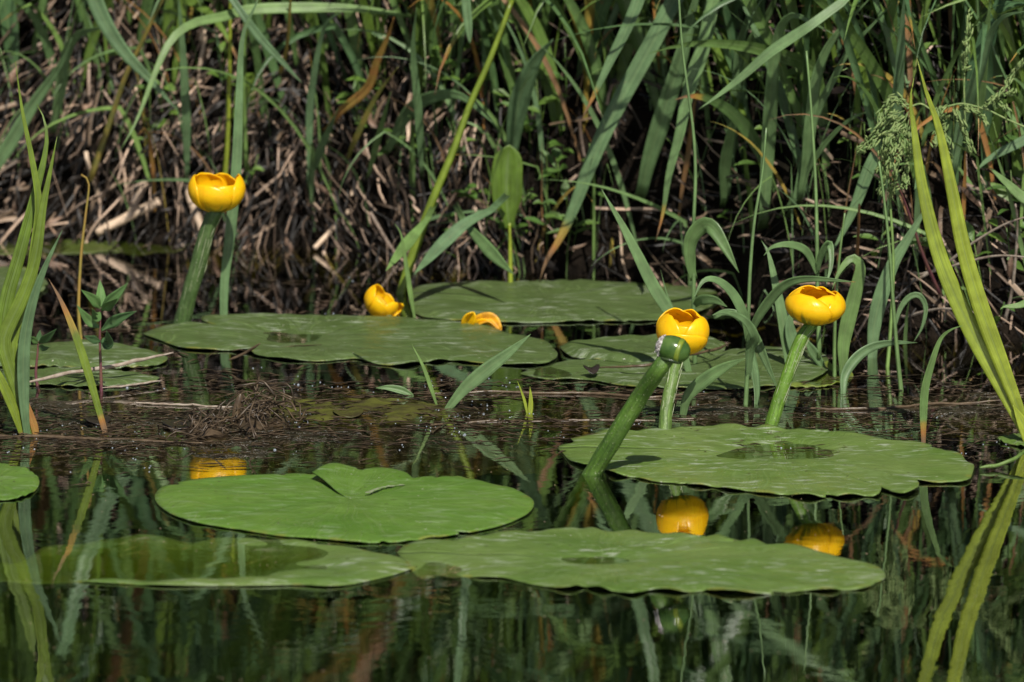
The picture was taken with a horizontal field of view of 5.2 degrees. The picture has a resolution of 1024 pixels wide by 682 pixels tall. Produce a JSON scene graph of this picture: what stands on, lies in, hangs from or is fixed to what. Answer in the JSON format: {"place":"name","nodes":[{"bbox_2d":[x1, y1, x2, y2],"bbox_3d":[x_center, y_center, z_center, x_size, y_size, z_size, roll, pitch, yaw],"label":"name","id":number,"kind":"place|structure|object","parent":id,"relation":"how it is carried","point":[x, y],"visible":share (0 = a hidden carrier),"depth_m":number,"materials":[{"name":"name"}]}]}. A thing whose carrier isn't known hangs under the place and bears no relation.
{"place":"outdoors","nodes":[
{"label":"outdoors","id":0,"kind":"place"},
{"bbox_2d":[0,0,1023,681],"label":"ground","id":1,"kind":"structure","parent":0,"point":[156,634],"depth_m":10.18,"materials":[{"name":"soil"}]},
{"bbox_2d":[0,38,71,169],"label":"reed leaf","id":2,"kind":"object","parent":1,"relation":"on","point":[11,140],"visible":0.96,"depth_m":10.40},
{"bbox_2d":[49,27,99,133],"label":"reed leaf","id":3,"kind":"object","parent":1,"relation":"on","point":[59,97],"visible":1,"depth_m":10.42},
{"bbox_2d":[85,0,163,185],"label":"reed stalk","id":4,"kind":"object","parent":1,"relation":"on","point":[96,161],"visible":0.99,"depth_m":10.40,"materials":[{"name":"green plant"}]},
{"bbox_2d":[95,197,161,236],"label":"broken reed","id":5,"kind":"object","parent":1,"relation":"on","point":[122,219],"visible":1,"depth_m":10.45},
{"bbox_2d":[87,0,178,111],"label":"reed leaf","id":6,"kind":"object","parent":1,"relation":"on","point":[105,24],"visible":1,"depth_m":10.31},
{"bbox_2d":[178,0,190,178],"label":"reed leaf","id":7,"kind":"object","parent":1,"relation":"on","point":[185,110],"visible":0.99,"depth_m":10.38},
{"bbox_2d":[182,183,202,231],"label":"broken reed","id":8,"kind":"object","parent":1,"relation":"on","point":[197,217],"visible":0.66,"depth_m":10.44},
{"bbox_2d":[223,1,231,173],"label":"reed stalk","id":9,"kind":"object","parent":1,"relation":"on","point":[227,142],"visible":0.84,"depth_m":10.37,"materials":[{"name":"green plant"}]},
{"bbox_2d":[243,0,248,169],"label":"reed stalk","id":10,"kind":"object","parent":1,"relation":"on","point":[245,155],"visible":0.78,"depth_m":10.40,"materials":[{"name":"green plant"}]},
{"bbox_2d":[229,0,301,82],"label":"reed leaf","id":11,"kind":"object","parent":1,"relation":"on","point":[262,40],"visible":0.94,"depth_m":10.29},
{"bbox_2d":[119,2,414,151],"bbox_3d":[-0.212,-0.244,10.312,0.327,0.122,0.038,-5,11,-26],"label":"reed leaf","id":12,"kind":"object","parent":1,"relation":"on","point":[278,7],"visible":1,"depth_m":10.31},
{"bbox_2d":[278,0,291,74],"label":"reed stalk","id":13,"kind":"object","parent":1,"relation":"on","point":[281,68],"visible":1,"depth_m":10.34,"materials":[{"name":"green plant"}]},
{"bbox_2d":[306,109,337,181],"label":"reed leaf","id":14,"kind":"object","parent":1,"relation":"on","point":[320,149],"visible":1,"depth_m":10.37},
{"bbox_2d":[306,10,344,193],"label":"reed leaf","id":15,"kind":"object","parent":1,"relation":"on","point":[310,106],"visible":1,"depth_m":10.38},
{"bbox_2d":[320,18,393,132],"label":"reed leaf","id":16,"kind":"object","parent":1,"relation":"on","point":[363,92],"visible":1,"depth_m":10.38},
{"bbox_2d":[345,67,397,158],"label":"reed leaf","id":17,"kind":"object","parent":1,"relation":"on","point":[359,130],"visible":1,"depth_m":10.35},
{"bbox_2d":[365,92,390,179],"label":"reed leaf","id":18,"kind":"object","parent":1,"relation":"on","point":[375,148],"visible":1,"depth_m":10.33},
{"bbox_2d":[410,8,424,179],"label":"reed leaf","id":19,"kind":"object","parent":1,"relation":"on","point":[418,111],"visible":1,"depth_m":10.28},
{"bbox_2d":[383,89,492,155],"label":"reed leaf","id":20,"kind":"object","parent":1,"relation":"on","point":[403,118],"visible":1,"depth_m":10.30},
{"bbox_2d":[461,0,471,43],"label":"reed leaf","id":21,"kind":"object","parent":1,"relation":"on","point":[466,12],"visible":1,"depth_m":10.17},
{"bbox_2d":[0,0,1023,211],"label":"bank grass","id":22,"kind":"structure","parent":1,"relation":"on","point":[865,66],"depth_m":10.20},
{"bbox_2d":[960,7,974,126],"bbox_3d":[0.392,-0.235,9.803,0.011,0.103,0.031,1,10,4],"label":"grass seed head","id":23,"kind":"object","parent":22,"relation":"attached to","point":[965,43],"depth_m":9.79},
{"bbox_2d":[981,58,1023,126],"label":"grass seed head","id":24,"kind":"object","parent":22,"relation":"attached to","point":[995,99],"depth_m":9.78},
{"bbox_2d":[0,0,1023,345],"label":"dead straw","id":25,"kind":"object","parent":1,"relation":"on","point":[174,160],"visible":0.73,"depth_m":10.43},
{"bbox_2d":[0,0,1023,322],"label":"broken reeds","id":26,"kind":"object","parent":1,"relation":"on","point":[404,148],"visible":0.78,"depth_m":10.41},
{"bbox_2d":[506,39,552,151],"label":"reed leaf","id":27,"kind":"object","parent":1,"relation":"on","point":[519,102],"visible":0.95,"depth_m":10.24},
{"bbox_2d":[539,0,683,282],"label":"reed leaf","id":28,"kind":"object","parent":1,"relation":"on","point":[635,73],"visible":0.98,"depth_m":10.19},
{"bbox_2d":[581,0,644,120],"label":"reed leaf","id":29,"kind":"object","parent":1,"relation":"on","point":[631,16],"visible":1,"depth_m":10.10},
{"bbox_2d":[632,0,698,201],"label":"reed leaf","id":30,"kind":"object","parent":1,"relation":"on","point":[662,117],"visible":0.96,"depth_m":10.18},
{"bbox_2d":[655,0,719,241],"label":"reed leaf","id":31,"kind":"object","parent":1,"relation":"on","point":[694,76],"visible":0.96,"depth_m":10.07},
{"bbox_2d":[682,0,719,87],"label":"reed leaf","id":32,"kind":"object","parent":1,"relation":"on","point":[706,26],"visible":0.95,"depth_m":10.03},
{"bbox_2d":[719,94,738,208],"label":"reed leaf","id":33,"kind":"object","parent":1,"relation":"on","point":[726,158],"visible":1,"depth_m":10.14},
{"bbox_2d":[727,0,756,201],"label":"reed leaf","id":34,"kind":"object","parent":1,"relation":"on","point":[738,65],"visible":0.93,"depth_m":10.12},
{"bbox_2d":[743,0,776,84],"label":"reed leaf","id":35,"kind":"object","parent":1,"relation":"on","point":[751,37],"visible":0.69,"depth_m":10.12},
{"bbox_2d":[698,0,848,109],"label":"reed leaf","id":36,"kind":"object","parent":1,"relation":"on","point":[776,47],"visible":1,"depth_m":9.87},
{"bbox_2d":[756,12,832,230],"bbox_3d":[0.238,-0.189,10.034,0.031,0.216,0.180,-3,10,-17],"label":"reed leaf","id":37,"kind":"object","parent":1,"relation":"on","point":[771,95],"visible":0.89,"depth_m":10.04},
{"bbox_2d":[776,108,880,217],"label":"reed leaf","id":38,"kind":"object","parent":1,"relation":"on","point":[824,144],"visible":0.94,"depth_m":9.99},
{"bbox_2d":[796,0,868,204],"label":"reed leaf","id":39,"kind":"object","parent":1,"relation":"on","point":[815,83],"visible":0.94,"depth_m":9.98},
{"bbox_2d":[786,3,892,217],"bbox_3d":[0.277,-0.201,9.993,0.029,0.212,0.158,-6,11,-33],"label":"reed leaf","id":40,"kind":"object","parent":1,"relation":"on","point":[826,91],"visible":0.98,"depth_m":9.98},
{"bbox_2d":[834,2,931,248],"bbox_3d":[0.360,-0.273,10.102,0.057,0.346,0.338,3,10,18],"label":"reed leaf","id":41,"kind":"object","parent":1,"relation":"on","point":[866,176],"visible":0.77,"depth_m":9.97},
{"bbox_2d":[892,0,904,152],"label":"reed leaf","id":42,"kind":"object","parent":1,"relation":"on","point":[900,52],"visible":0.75,"depth_m":9.89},
{"bbox_2d":[891,170,943,298],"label":"weed stem","id":43,"kind":"object","parent":1,"relation":"on","point":[937,288],"visible":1,"depth_m":9.87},
{"bbox_2d":[908,217,1023,280],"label":"bare twig","id":44,"kind":"object","parent":1,"relation":"on","point":[956,255],"visible":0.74,"depth_m":9.88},
{"bbox_2d":[973,0,990,134],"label":"reed leaf","id":45,"kind":"object","parent":1,"relation":"on","point":[982,89],"visible":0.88,"depth_m":9.91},
{"bbox_2d":[952,11,1023,175],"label":"reed leaf","id":46,"kind":"object","parent":1,"relation":"on","point":[970,93],"visible":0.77,"depth_m":9.87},
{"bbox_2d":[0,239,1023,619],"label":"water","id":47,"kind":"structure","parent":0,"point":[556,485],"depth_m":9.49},
{"bbox_2d":[0,463,38,681],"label":"lily pad","id":48,"kind":"object","parent":47,"relation":"on","point":[16,482],"visible":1,"depth_m":9.27,"materials":[{"name":"plant"}]},
{"bbox_2d":[0,266,47,297],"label":"lily pad","id":49,"kind":"object","parent":47,"relation":"on","point":[3,271],"visible":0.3,"depth_m":10.24,"materials":[{"name":"plant"}]},
{"bbox_2d":[0,61,61,434],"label":"iris plant","id":50,"kind":"object","parent":47,"relation":"on","point":[17,313],"visible":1,"depth_m":9.45,"materials":[{"name":"green plant"}]},
{"bbox_2d":[31,329,55,389],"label":"water weed","id":51,"kind":"object","parent":47,"relation":"on","point":[40,338],"visible":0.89,"depth_m":9.66,"materials":[{"name":"green plant"}]},
{"bbox_2d":[0,239,123,253],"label":"lily pad","id":52,"kind":"object","parent":47,"relation":"on","point":[93,246],"visible":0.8,"depth_m":10.43,"materials":[{"name":"plant"}]},
{"bbox_2d":[49,280,107,431],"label":"iris leaf","id":53,"kind":"object","parent":47,"relation":"on","point":[83,359],"visible":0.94,"depth_m":9.47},
{"bbox_2d":[2,366,158,681],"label":"lily pad","id":54,"kind":"object","parent":47,"relation":"on","point":[111,377],"visible":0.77,"depth_m":9.74,"materials":[{"name":"plant"}]},
{"bbox_2d":[30,352,173,382],"bbox_3d":[-0.353,0.022,9.697,0.148,0.014,0.009,-6,11,-31],"label":"floating stick","id":55,"kind":"object","parent":54,"relation":"on","point":[104,367],"visible":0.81,"depth_m":9.70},
{"bbox_2d":[77,174,89,338],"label":"dead stalk","id":56,"kind":"object","parent":47,"relation":"on","point":[79,278],"visible":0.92,"depth_m":9.90,"materials":[{"name":"brown plant"}]},
{"bbox_2d":[0,339,167,681],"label":"lily pad","id":57,"kind":"object","parent":47,"relation":"on","point":[61,354],"visible":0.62,"depth_m":9.82,"materials":[{"name":"plant"}]},
{"bbox_2d":[0,434,204,443],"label":"floating stick","id":58,"kind":"object","parent":47,"relation":"on","point":[57,436],"visible":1,"depth_m":9.43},
{"bbox_2d":[77,280,135,390],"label":"water weed","id":59,"kind":"object","parent":47,"relation":"on","point":[101,300],"visible":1,"depth_m":9.65,"materials":[{"name":"green plant"}]},
{"bbox_2d":[0,534,417,681],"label":"lily pad","id":60,"kind":"object","parent":47,"relation":"on","point":[338,565],"visible":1,"depth_m":8.92,"materials":[{"name":"plant"}]},
{"bbox_2d":[173,172,245,323],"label":"yellow water lily","id":61,"kind":"object","parent":47,"relation":"on","point":[215,196],"visible":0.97,"depth_m":9.97,"materials":[{"name":"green plant"}]},
{"bbox_2d":[167,440,270,457],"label":"drifting weed","id":62,"kind":"object","parent":47,"relation":"on","point":[259,452],"visible":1,"depth_m":9.37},
{"bbox_2d":[157,375,306,440],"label":"root clump","id":63,"kind":"object","parent":47,"relation":"on","point":[250,413],"visible":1,"depth_m":9.50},
{"bbox_2d":[220,0,257,314],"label":"reed leaf","id":64,"kind":"object","parent":47,"relation":"on","point":[231,217],"visible":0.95,"depth_m":10.02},
{"bbox_2d":[24,397,483,445],"bbox_3d":[-0.216,0.074,9.523,0.491,0.019,0.408,0,10,0],"label":"drifting weed","id":65,"kind":"object","parent":47,"relation":"on","point":[65,407],"visible":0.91,"depth_m":9.48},
{"bbox_2d":[155,463,533,681],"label":"lily pad","id":66,"kind":"object","parent":47,"relation":"on","point":[337,501],"visible":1,"depth_m":9.13,"materials":[{"name":"plant"}]},
{"bbox_2d":[141,313,557,681],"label":"lily pad","id":67,"kind":"object","parent":47,"relation":"on","point":[386,340],"visible":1,"depth_m":9.92,"materials":[{"name":"plant"}]},
{"bbox_2d":[271,397,444,420],"bbox_3d":[-0.129,0.064,9.582,0.200,0.023,0.150,0,10,0],"label":"algae scum","id":68,"kind":"object","parent":47,"relation":"on","point":[400,411],"visible":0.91,"depth_m":9.58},
{"bbox_2d":[364,284,403,315],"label":"yellow water lily","id":69,"kind":"object","parent":47,"relation":"on","point":[378,300],"visible":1,"depth_m":10.05,"materials":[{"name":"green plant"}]},
{"bbox_2d":[394,223,415,317],"bbox_3d":[-0.094,-0.035,10.036,0.020,0.139,0.002,0,10,0],"label":"blade of grass","id":70,"kind":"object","parent":47,"relation":"on","point":[408,284],"visible":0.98,"depth_m":10.03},
{"bbox_2d":[386,202,437,270],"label":"reed leaf","id":71,"kind":"object","parent":47,"relation":"on","point":[411,237],"visible":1,"depth_m":10.10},
{"bbox_2d":[396,0,513,294],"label":"reed stalk","id":72,"kind":"object","parent":47,"relation":"on","point":[431,202],"visible":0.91,"depth_m":10.16,"materials":[{"name":"green plant"}]},
{"bbox_2d":[414,193,509,273],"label":"reed leaf","id":73,"kind":"object","parent":72,"relation":"attached to","point":[448,237],"visible":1,"depth_m":10.12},
{"bbox_2d":[461,312,501,327],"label":"wilted water lily","id":74,"kind":"object","parent":47,"relation":"on","point":[487,318],"visible":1,"depth_m":9.99,"materials":[{"name":"yellow plant"}]},
{"bbox_2d":[445,334,530,408],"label":"reed leaf","id":75,"kind":"object","parent":47,"relation":"on","point":[479,375],"visible":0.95,"depth_m":9.58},
{"bbox_2d":[492,145,522,281],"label":"dock plant","id":76,"kind":"object","parent":47,"relation":"on","point":[507,169],"visible":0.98,"depth_m":10.21,"materials":[{"name":"green plant"}]},
{"bbox_2d":[0,0,1023,340],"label":"fine grass","id":77,"kind":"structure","parent":47,"relation":"on","point":[592,114],"depth_m":10.26,"materials":[{"name":"green plant"}]},
{"bbox_2d":[929,103,989,164],"bbox_3d":[0.386,-0.178,9.788,0.051,0.054,0.034,4,10,23],"label":"grass seed head","id":78,"kind":"object","parent":77,"relation":"attached to","point":[968,108],"depth_m":9.79},
{"bbox_2d":[976,135,1023,170],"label":"reed leaf","id":79,"kind":"object","parent":77,"relation":"attached to","point":[1015,144],"visible":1,"depth_m":9.92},
{"bbox_2d":[988,166,1023,203],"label":"reed leaf","id":80,"kind":"object","parent":77,"relation":"attached to","point":[1015,190],"visible":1,"depth_m":9.87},
{"bbox_2d":[0,257,1023,485],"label":"floating litter","id":81,"kind":"object","parent":47,"relation":"on","point":[83,443],"visible":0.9,"depth_m":9.53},
{"bbox_2d":[0,0,1023,327],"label":"leaf litter","id":82,"kind":"object","parent":47,"relation":"on","point":[482,204],"visible":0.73,"depth_m":10.43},
{"bbox_2d":[408,418,699,425],"bbox_3d":[0.035,0.067,9.524,0.259,0.004,0.014,-1,10,-7],"label":"floating stick","id":83,"kind":"object","parent":47,"relation":"on","point":[572,419],"visible":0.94,"depth_m":9.52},
{"bbox_2d":[409,279,717,322],"bbox_3d":[0.046,0.024,10.134,0.276,0.128,0.230,0,10,0],"label":"lily pad","id":84,"kind":"object","parent":47,"relation":"on","point":[543,301],"visible":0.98,"depth_m":10.12,"materials":[{"name":"plant"}]},
{"bbox_2d":[453,202,513,274],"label":"reed leaf","id":85,"kind":"object","parent":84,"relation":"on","point":[488,249],"visible":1,"depth_m":10.12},
{"bbox_2d":[108,0,1023,324],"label":"bank weeds","id":86,"kind":"object","parent":47,"relation":"on","point":[998,188],"visible":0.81,"depth_m":10.29,"materials":[{"name":"green plant"}]},
{"bbox_2d":[427,390,707,397],"bbox_3d":[0.047,0.045,9.648,0.239,0.004,0.020,0,10,3],"label":"floating stick","id":87,"kind":"object","parent":47,"relation":"on","point":[564,392],"visible":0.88,"depth_m":9.65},
{"bbox_2d":[582,334,690,475],"bbox_3d":[0.088,0.079,9.258,0.125,0.179,0.025,5,11,29],"label":"water lily seed pod","id":88,"kind":"object","parent":47,"relation":"on","point":[670,350],"visible":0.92,"depth_m":9.24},
{"bbox_2d":[396,527,884,681],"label":"lily pad","id":89,"kind":"object","parent":47,"relation":"on","point":[683,562],"visible":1,"depth_m":8.89,"materials":[{"name":"plant"}]},
{"bbox_2d":[559,334,725,681],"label":"lily pad","id":90,"kind":"object","parent":47,"relation":"on","point":[632,348],"visible":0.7,"depth_m":9.86,"materials":[{"name":"plant"}]},
{"bbox_2d":[602,190,691,370],"bbox_3d":[0.117,-0.021,9.740,0.081,0.220,0.003,0,10,0],"label":"reed leaf","id":91,"kind":"object","parent":47,"relation":"on","point":[659,295],"visible":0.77,"depth_m":9.73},
{"bbox_2d":[519,346,828,681],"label":"lily pad","id":92,"kind":"object","parent":47,"relation":"on","point":[808,369],"visible":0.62,"depth_m":9.77,"materials":[{"name":"plant"}]},
{"bbox_2d":[599,342,730,367],"bbox_3d":[0.144,0.013,9.779,0.150,0.010,0.043,-8,12,-38],"label":"floating stick","id":93,"kind":"object","parent":92,"relation":"on","point":[697,353],"visible":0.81,"depth_m":9.74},
{"bbox_2d":[656,308,708,428],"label":"yellow water lily","id":94,"kind":"object","parent":47,"relation":"on","point":[690,327],"visible":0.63,"depth_m":9.48,"materials":[{"name":"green plant"}]},
{"bbox_2d":[678,0,738,363],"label":"reed plant","id":95,"kind":"object","parent":47,"relation":"on","point":[698,229],"visible":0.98,"depth_m":9.76,"materials":[{"name":"green plant"}]},
{"bbox_2d":[679,358,745,415],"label":"reed leaf","id":96,"kind":"object","parent":47,"relation":"on","point":[700,382],"visible":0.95,"depth_m":9.53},
{"bbox_2d":[713,309,776,385],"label":"reed leaf","id":97,"kind":"object","parent":47,"relation":"on","point":[761,351],"visible":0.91,"depth_m":9.62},
{"bbox_2d":[557,423,973,681],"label":"lily pad","id":98,"kind":"object","parent":47,"relation":"on","point":[866,465],"visible":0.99,"depth_m":9.33,"materials":[{"name":"plant"}]},
{"bbox_2d":[693,127,852,404],"bbox_3d":[0.216,-0.051,9.548,0.122,0.248,0.079,8,13,40],"label":"reed plant","id":99,"kind":"object","parent":47,"relation":"on","point":[751,333],"visible":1,"depth_m":9.58,"materials":[{"name":"green plant"}]},
{"bbox_2d":[762,51,833,366],"bbox_3d":[0.245,-0.107,9.756,0.062,0.278,0.071,0,10,0],"label":"reed plant","id":100,"kind":"object","parent":47,"relation":"on","point":[787,331],"visible":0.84,"depth_m":9.77,"materials":[{"name":"green plant"}]},
{"bbox_2d":[765,285,845,425],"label":"yellow water lily","id":101,"kind":"object","parent":47,"relation":"on","point":[811,308],"visible":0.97,"depth_m":9.49,"materials":[{"name":"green plant"}]},
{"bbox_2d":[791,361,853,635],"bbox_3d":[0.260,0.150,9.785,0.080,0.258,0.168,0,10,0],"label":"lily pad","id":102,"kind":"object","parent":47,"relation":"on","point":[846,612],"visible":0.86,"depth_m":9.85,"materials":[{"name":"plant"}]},
{"bbox_2d":[644,392,1007,414],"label":"drifting weed","id":103,"kind":"object","parent":47,"relation":"on","point":[724,408],"visible":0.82,"depth_m":9.57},
{"bbox_2d":[832,213,865,375],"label":"reed plant","id":104,"kind":"object","parent":47,"relation":"on","point":[849,316],"visible":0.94,"depth_m":9.73,"materials":[{"name":"green plant"}]},
{"bbox_2d":[840,340,916,393],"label":"reed leaf","id":105,"kind":"object","parent":47,"relation":"on","point":[855,358],"visible":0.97,"depth_m":9.66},
{"bbox_2d":[885,165,894,366],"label":"reed stalk","id":106,"kind":"object","parent":47,"relation":"on","point":[890,318],"visible":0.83,"depth_m":9.79,"materials":[{"name":"green plant"}]},
{"bbox_2d":[856,92,929,200],"bbox_3d":[0.327,-0.165,9.761,0.064,0.097,0.043,0,10,0],"label":"grass seed head","id":107,"kind":"object","parent":106,"relation":"attached to","point":[889,148],"depth_m":9.76},
{"bbox_2d":[878,162,903,390],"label":"reed stalk","id":108,"kind":"object","parent":47,"relation":"on","point":[898,367],"visible":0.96,"depth_m":9.66,"materials":[{"name":"green plant"}]},
{"bbox_2d":[794,400,1000,409],"bbox_3d":[0.329,0.055,9.591,0.184,0.004,0.019,-2,10,-11],"label":"floating stick","id":109,"kind":"object","parent":47,"relation":"on","point":[889,407],"visible":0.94,"depth_m":9.58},
{"bbox_2d":[867,200,931,357],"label":"reed leaf","id":110,"kind":"object","parent":47,"relation":"on","point":[879,302],"visible":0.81,"depth_m":9.82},
{"bbox_2d":[896,292,927,340],"bbox_3d":[0.343,-0.020,9.806,0.030,0.045,0.002,0,10,0],"label":"blade of grass","id":111,"kind":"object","parent":47,"relation":"on","point":[908,298],"visible":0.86,"depth_m":9.80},
{"bbox_2d":[920,325,962,442],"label":"reed leaf","id":112,"kind":"object","parent":47,"relation":"on","point":[924,392],"visible":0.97,"depth_m":9.40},
{"bbox_2d":[909,59,1023,441],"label":"iris plant","id":113,"kind":"object","parent":47,"relation":"on","point":[979,329],"visible":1,"depth_m":9.38,"materials":[{"name":"green plant"}]},
{"bbox_2d":[1003,204,1017,322],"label":"bare twig","id":114,"kind":"object","parent":47,"relation":"on","point":[1013,282],"visible":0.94,"depth_m":9.90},
{"bbox_2d":[997,433,1023,445],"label":"lily pad","id":115,"kind":"object","parent":47,"relation":"on","point":[1014,439],"visible":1,"depth_m":9.42,"materials":[{"name":"plant"}]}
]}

